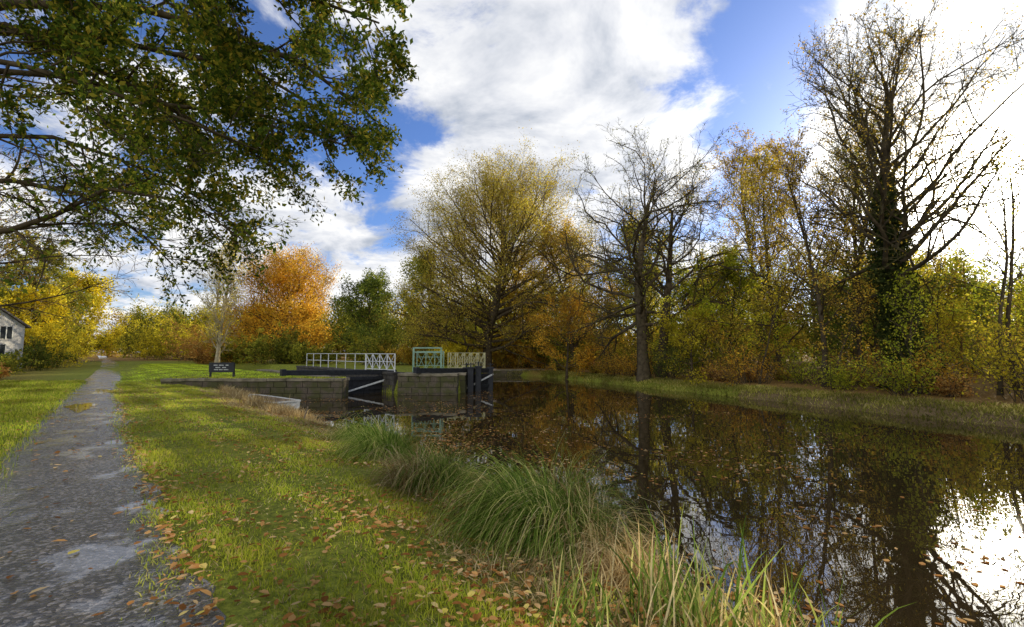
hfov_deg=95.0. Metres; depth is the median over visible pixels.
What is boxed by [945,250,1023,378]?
hazel tree
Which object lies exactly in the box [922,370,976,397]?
bracken
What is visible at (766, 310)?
sapling
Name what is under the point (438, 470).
sedge tussock
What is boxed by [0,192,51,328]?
ash tree
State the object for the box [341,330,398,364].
hedge shrub
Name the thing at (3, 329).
window glass
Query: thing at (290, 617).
fallen leaves
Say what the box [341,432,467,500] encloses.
dry sedge tussock
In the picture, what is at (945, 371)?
bramble bush
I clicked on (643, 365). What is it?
oak tree
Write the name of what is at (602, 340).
sapling
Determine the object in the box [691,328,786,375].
bramble bush
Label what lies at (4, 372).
hedge shrub
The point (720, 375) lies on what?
bracken
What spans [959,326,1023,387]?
bramble bush
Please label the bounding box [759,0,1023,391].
ivy clad tree
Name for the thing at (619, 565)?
dry sedge tussock
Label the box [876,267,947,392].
sapling
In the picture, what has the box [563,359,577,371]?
bracken
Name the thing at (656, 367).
bramble bush
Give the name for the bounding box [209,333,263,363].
hedge shrub
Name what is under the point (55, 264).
oak tree
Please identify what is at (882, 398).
bank grass
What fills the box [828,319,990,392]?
bramble bush
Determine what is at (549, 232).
beech tree
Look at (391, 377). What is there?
gate
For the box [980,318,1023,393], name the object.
bramble bush
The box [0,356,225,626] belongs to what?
towpath
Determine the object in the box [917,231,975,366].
sapling
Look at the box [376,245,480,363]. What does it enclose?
beech tree
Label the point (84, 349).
hedge shrub
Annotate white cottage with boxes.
[0,308,31,366]
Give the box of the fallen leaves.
[0,379,759,626]
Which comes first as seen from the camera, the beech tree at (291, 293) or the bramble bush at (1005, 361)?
the bramble bush at (1005, 361)
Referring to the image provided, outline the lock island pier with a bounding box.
[397,372,474,394]
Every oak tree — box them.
[0,0,418,316]
[0,229,95,351]
[0,264,21,317]
[323,266,406,362]
[496,118,766,381]
[561,138,796,376]
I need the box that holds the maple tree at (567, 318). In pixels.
[523,291,612,378]
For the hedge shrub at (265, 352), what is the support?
on the ground at (122, 366)
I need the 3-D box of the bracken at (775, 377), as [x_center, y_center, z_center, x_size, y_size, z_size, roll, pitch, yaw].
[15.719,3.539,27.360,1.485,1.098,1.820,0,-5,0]
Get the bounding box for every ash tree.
[0,87,175,334]
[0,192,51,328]
[584,198,714,365]
[678,140,838,370]
[737,119,873,386]
[781,90,941,373]
[794,119,943,373]
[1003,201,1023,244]
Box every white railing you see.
[306,353,365,368]
[365,353,395,371]
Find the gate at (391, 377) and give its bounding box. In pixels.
[296,365,404,393]
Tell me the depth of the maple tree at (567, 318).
39.23 m
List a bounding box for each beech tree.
[202,239,345,363]
[367,127,621,370]
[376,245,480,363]
[511,210,631,368]
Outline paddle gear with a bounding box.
[462,362,493,391]
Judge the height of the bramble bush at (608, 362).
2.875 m
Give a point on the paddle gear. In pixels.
(477, 378)
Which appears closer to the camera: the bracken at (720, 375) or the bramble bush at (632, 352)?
the bracken at (720, 375)
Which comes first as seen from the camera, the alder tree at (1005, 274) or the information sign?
the alder tree at (1005, 274)
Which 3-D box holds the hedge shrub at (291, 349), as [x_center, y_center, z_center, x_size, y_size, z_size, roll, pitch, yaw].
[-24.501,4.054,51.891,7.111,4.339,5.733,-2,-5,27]
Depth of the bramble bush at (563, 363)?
43.51 m
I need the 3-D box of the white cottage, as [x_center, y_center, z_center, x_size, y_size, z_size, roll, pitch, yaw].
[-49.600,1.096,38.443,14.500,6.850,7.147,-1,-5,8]
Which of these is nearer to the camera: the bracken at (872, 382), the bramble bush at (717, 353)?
the bracken at (872, 382)
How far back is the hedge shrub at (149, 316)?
82.36 m
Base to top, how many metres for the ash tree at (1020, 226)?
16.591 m
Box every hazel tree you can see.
[646,297,737,384]
[658,240,806,371]
[790,264,955,374]
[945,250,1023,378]
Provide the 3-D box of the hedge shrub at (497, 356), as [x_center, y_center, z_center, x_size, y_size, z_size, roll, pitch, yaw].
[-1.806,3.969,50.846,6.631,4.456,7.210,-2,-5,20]
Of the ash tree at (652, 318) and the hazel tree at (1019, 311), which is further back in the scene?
the ash tree at (652, 318)
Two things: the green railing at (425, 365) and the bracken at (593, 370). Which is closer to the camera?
the green railing at (425, 365)
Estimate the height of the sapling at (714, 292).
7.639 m
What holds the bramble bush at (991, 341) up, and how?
on the ground at (122, 366)
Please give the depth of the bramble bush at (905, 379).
18.23 m
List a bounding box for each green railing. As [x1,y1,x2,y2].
[412,347,441,371]
[416,351,443,367]
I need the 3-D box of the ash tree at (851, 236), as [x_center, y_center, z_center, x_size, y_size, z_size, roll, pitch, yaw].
[23.545,-5.066,31.810,9.679,18.628,9.524,-4,-6,39]
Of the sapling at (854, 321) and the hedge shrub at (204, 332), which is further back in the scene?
the hedge shrub at (204, 332)
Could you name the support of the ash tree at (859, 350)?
on the ground at (122, 366)
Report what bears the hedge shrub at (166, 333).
on the ground at (122, 366)
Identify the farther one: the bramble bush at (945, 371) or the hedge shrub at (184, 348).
the hedge shrub at (184, 348)
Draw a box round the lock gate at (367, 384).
[280,369,396,393]
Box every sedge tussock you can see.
[311,391,445,464]
[313,414,368,441]
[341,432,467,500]
[372,433,490,499]
[407,420,682,581]
[473,459,703,598]
[547,502,714,613]
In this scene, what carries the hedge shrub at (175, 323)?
on the ground at (122, 366)
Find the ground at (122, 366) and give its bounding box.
[0,352,1023,626]
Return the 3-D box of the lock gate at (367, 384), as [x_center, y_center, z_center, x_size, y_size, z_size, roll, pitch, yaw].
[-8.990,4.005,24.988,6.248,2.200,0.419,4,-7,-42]
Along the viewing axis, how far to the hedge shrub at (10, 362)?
34.77 m
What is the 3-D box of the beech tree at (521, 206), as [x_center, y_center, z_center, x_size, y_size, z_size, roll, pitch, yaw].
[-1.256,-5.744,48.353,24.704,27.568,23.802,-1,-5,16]
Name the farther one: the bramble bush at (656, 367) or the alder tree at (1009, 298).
the bramble bush at (656, 367)
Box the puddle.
[64,389,116,412]
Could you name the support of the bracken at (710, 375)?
on the ground at (122, 366)
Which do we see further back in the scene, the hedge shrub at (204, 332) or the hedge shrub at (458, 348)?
the hedge shrub at (204, 332)
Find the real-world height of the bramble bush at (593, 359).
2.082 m
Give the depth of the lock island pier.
24.98 m
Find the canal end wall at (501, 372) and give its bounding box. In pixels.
[483,369,543,375]
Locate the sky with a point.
(487, 70)
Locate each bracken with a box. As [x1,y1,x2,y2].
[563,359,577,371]
[587,360,605,372]
[587,364,605,373]
[693,360,720,380]
[709,364,738,381]
[736,362,775,382]
[769,368,795,380]
[861,375,883,386]
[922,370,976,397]
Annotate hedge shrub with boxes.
[0,348,29,368]
[0,349,43,374]
[0,362,11,377]
[13,332,81,370]
[23,318,96,368]
[31,313,111,364]
[98,295,184,358]
[115,314,182,359]
[142,316,204,359]
[146,313,225,361]
[152,322,252,359]
[162,311,236,359]
[182,336,241,363]
[183,317,267,361]
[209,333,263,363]
[228,321,306,364]
[262,331,330,363]
[289,340,343,363]
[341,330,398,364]
[372,340,436,365]
[418,336,479,365]
[468,334,522,367]
[506,340,564,367]
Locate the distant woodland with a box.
[14,237,1023,380]
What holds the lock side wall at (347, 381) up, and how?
on the ground at (122, 366)
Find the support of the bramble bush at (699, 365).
on the ground at (122, 366)
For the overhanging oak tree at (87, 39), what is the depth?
6.77 m
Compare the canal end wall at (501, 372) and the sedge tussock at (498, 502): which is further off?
the canal end wall at (501, 372)
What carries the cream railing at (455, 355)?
on the footbridge deck
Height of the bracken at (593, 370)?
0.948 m
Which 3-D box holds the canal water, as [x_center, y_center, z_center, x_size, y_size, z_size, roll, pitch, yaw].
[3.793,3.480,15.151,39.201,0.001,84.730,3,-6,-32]
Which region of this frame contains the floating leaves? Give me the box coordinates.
[292,386,1023,624]
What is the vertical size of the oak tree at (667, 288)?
17.157 m
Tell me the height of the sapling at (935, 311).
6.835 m
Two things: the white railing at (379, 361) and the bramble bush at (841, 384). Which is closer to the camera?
the bramble bush at (841, 384)
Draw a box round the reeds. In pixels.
[219,386,915,626]
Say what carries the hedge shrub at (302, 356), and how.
on the ground at (122, 366)
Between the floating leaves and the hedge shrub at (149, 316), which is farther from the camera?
the hedge shrub at (149, 316)
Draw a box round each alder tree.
[915,156,1023,395]
[936,141,1023,389]
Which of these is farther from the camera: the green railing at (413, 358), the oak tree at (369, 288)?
the oak tree at (369, 288)
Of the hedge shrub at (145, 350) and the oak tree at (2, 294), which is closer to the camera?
the oak tree at (2, 294)
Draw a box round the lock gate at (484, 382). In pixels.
[413,367,493,390]
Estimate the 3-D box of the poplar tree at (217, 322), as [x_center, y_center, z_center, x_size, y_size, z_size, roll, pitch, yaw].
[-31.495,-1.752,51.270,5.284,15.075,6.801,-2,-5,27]
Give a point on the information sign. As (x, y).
(221, 367)
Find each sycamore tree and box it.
[0,280,85,367]
[37,261,130,361]
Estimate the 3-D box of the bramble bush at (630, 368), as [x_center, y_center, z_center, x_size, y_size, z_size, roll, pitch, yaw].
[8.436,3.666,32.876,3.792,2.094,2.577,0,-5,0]
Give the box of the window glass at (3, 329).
[0,326,11,355]
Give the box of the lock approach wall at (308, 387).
[160,378,346,397]
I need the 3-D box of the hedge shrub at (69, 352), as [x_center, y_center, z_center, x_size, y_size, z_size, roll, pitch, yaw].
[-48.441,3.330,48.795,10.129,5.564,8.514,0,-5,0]
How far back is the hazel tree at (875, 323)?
26.54 m
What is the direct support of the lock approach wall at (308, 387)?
on the ground at (122, 366)
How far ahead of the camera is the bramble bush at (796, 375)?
24.41 m
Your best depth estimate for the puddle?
14.18 m
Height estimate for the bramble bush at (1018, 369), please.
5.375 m
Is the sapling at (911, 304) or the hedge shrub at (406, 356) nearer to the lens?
the sapling at (911, 304)
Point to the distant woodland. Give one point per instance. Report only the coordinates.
(959, 289)
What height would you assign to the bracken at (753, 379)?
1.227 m
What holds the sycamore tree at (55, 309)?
on the ground at (122, 366)
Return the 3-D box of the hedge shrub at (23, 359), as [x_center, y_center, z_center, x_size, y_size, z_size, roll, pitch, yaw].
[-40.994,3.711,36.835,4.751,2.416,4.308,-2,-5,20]
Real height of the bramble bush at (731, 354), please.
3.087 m
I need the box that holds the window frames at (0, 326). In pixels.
[0,326,13,353]
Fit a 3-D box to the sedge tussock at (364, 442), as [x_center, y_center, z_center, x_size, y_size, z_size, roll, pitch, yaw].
[-2.039,1.994,7.885,2.364,1.328,2.338,0,-5,0]
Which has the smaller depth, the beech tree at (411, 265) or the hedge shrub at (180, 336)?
the beech tree at (411, 265)
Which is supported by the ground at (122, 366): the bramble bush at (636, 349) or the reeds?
the bramble bush at (636, 349)
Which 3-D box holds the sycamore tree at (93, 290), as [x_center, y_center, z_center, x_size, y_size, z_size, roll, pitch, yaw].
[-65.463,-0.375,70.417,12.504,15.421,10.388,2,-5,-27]
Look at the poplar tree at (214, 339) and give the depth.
52.69 m
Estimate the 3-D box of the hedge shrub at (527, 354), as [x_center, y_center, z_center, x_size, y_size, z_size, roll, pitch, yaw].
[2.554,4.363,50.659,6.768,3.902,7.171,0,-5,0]
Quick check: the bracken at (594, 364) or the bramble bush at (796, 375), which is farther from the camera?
the bracken at (594, 364)
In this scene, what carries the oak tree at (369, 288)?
on the ground at (122, 366)
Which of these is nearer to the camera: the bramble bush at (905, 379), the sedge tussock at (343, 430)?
the sedge tussock at (343, 430)
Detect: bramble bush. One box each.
[547,344,578,370]
[582,352,602,368]
[595,340,634,375]
[595,340,673,373]
[604,351,655,376]
[605,327,675,373]
[630,333,701,372]
[645,342,700,379]
[687,351,728,376]
[689,333,758,377]
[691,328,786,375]
[700,320,791,388]
[777,344,843,384]
[802,353,880,390]
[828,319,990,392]
[850,341,956,396]
[854,345,977,394]
[914,286,1023,402]
[950,309,1023,394]
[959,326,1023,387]
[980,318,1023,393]
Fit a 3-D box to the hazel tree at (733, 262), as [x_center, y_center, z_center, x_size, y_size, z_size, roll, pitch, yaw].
[14.000,-0.288,30.665,8.543,9.168,7.745,0,-5,0]
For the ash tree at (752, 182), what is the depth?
28.89 m
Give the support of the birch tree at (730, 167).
on the ground at (122, 366)
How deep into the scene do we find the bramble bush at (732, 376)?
25.39 m
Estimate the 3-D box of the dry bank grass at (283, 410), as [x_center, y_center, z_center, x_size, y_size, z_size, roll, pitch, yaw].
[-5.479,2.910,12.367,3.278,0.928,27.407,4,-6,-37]
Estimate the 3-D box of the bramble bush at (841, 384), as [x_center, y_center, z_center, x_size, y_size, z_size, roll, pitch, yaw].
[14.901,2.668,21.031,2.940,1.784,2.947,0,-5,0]
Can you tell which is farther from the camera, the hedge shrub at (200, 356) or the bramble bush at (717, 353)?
the hedge shrub at (200, 356)
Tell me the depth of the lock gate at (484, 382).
26.60 m
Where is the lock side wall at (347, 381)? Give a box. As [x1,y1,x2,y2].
[256,369,349,395]
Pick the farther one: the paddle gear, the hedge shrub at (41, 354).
the hedge shrub at (41, 354)
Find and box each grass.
[200,383,830,626]
[507,369,1023,428]
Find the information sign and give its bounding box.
[209,363,234,376]
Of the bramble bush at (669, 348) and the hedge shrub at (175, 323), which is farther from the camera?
the hedge shrub at (175, 323)
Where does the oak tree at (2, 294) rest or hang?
on the ground at (122, 366)
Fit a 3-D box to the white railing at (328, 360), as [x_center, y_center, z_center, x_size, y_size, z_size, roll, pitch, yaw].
[-12.725,3.335,33.263,0.064,1.020,11.339,4,-6,-41]
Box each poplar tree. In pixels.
[191,240,251,362]
[191,248,245,362]
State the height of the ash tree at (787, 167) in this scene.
13.574 m
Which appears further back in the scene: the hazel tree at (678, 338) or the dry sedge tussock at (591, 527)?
the hazel tree at (678, 338)
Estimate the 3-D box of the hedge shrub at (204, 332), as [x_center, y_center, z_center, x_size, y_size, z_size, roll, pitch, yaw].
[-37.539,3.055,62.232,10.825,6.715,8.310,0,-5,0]
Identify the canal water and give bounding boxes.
[291,376,1023,626]
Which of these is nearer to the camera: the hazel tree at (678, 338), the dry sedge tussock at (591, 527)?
the dry sedge tussock at (591, 527)
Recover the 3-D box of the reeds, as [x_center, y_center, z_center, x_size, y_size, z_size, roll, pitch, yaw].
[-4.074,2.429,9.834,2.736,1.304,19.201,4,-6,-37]
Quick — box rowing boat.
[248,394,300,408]
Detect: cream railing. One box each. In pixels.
[448,353,483,367]
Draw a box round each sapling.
[586,284,621,373]
[682,267,731,377]
[736,258,796,383]
[805,273,881,388]
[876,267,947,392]
[883,248,961,356]
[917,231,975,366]
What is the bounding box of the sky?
[0,0,1023,352]
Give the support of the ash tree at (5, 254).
on the ground at (122, 366)
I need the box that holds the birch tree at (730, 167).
[697,123,809,372]
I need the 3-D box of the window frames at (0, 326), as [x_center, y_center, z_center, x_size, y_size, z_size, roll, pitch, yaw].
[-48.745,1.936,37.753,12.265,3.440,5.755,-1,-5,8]

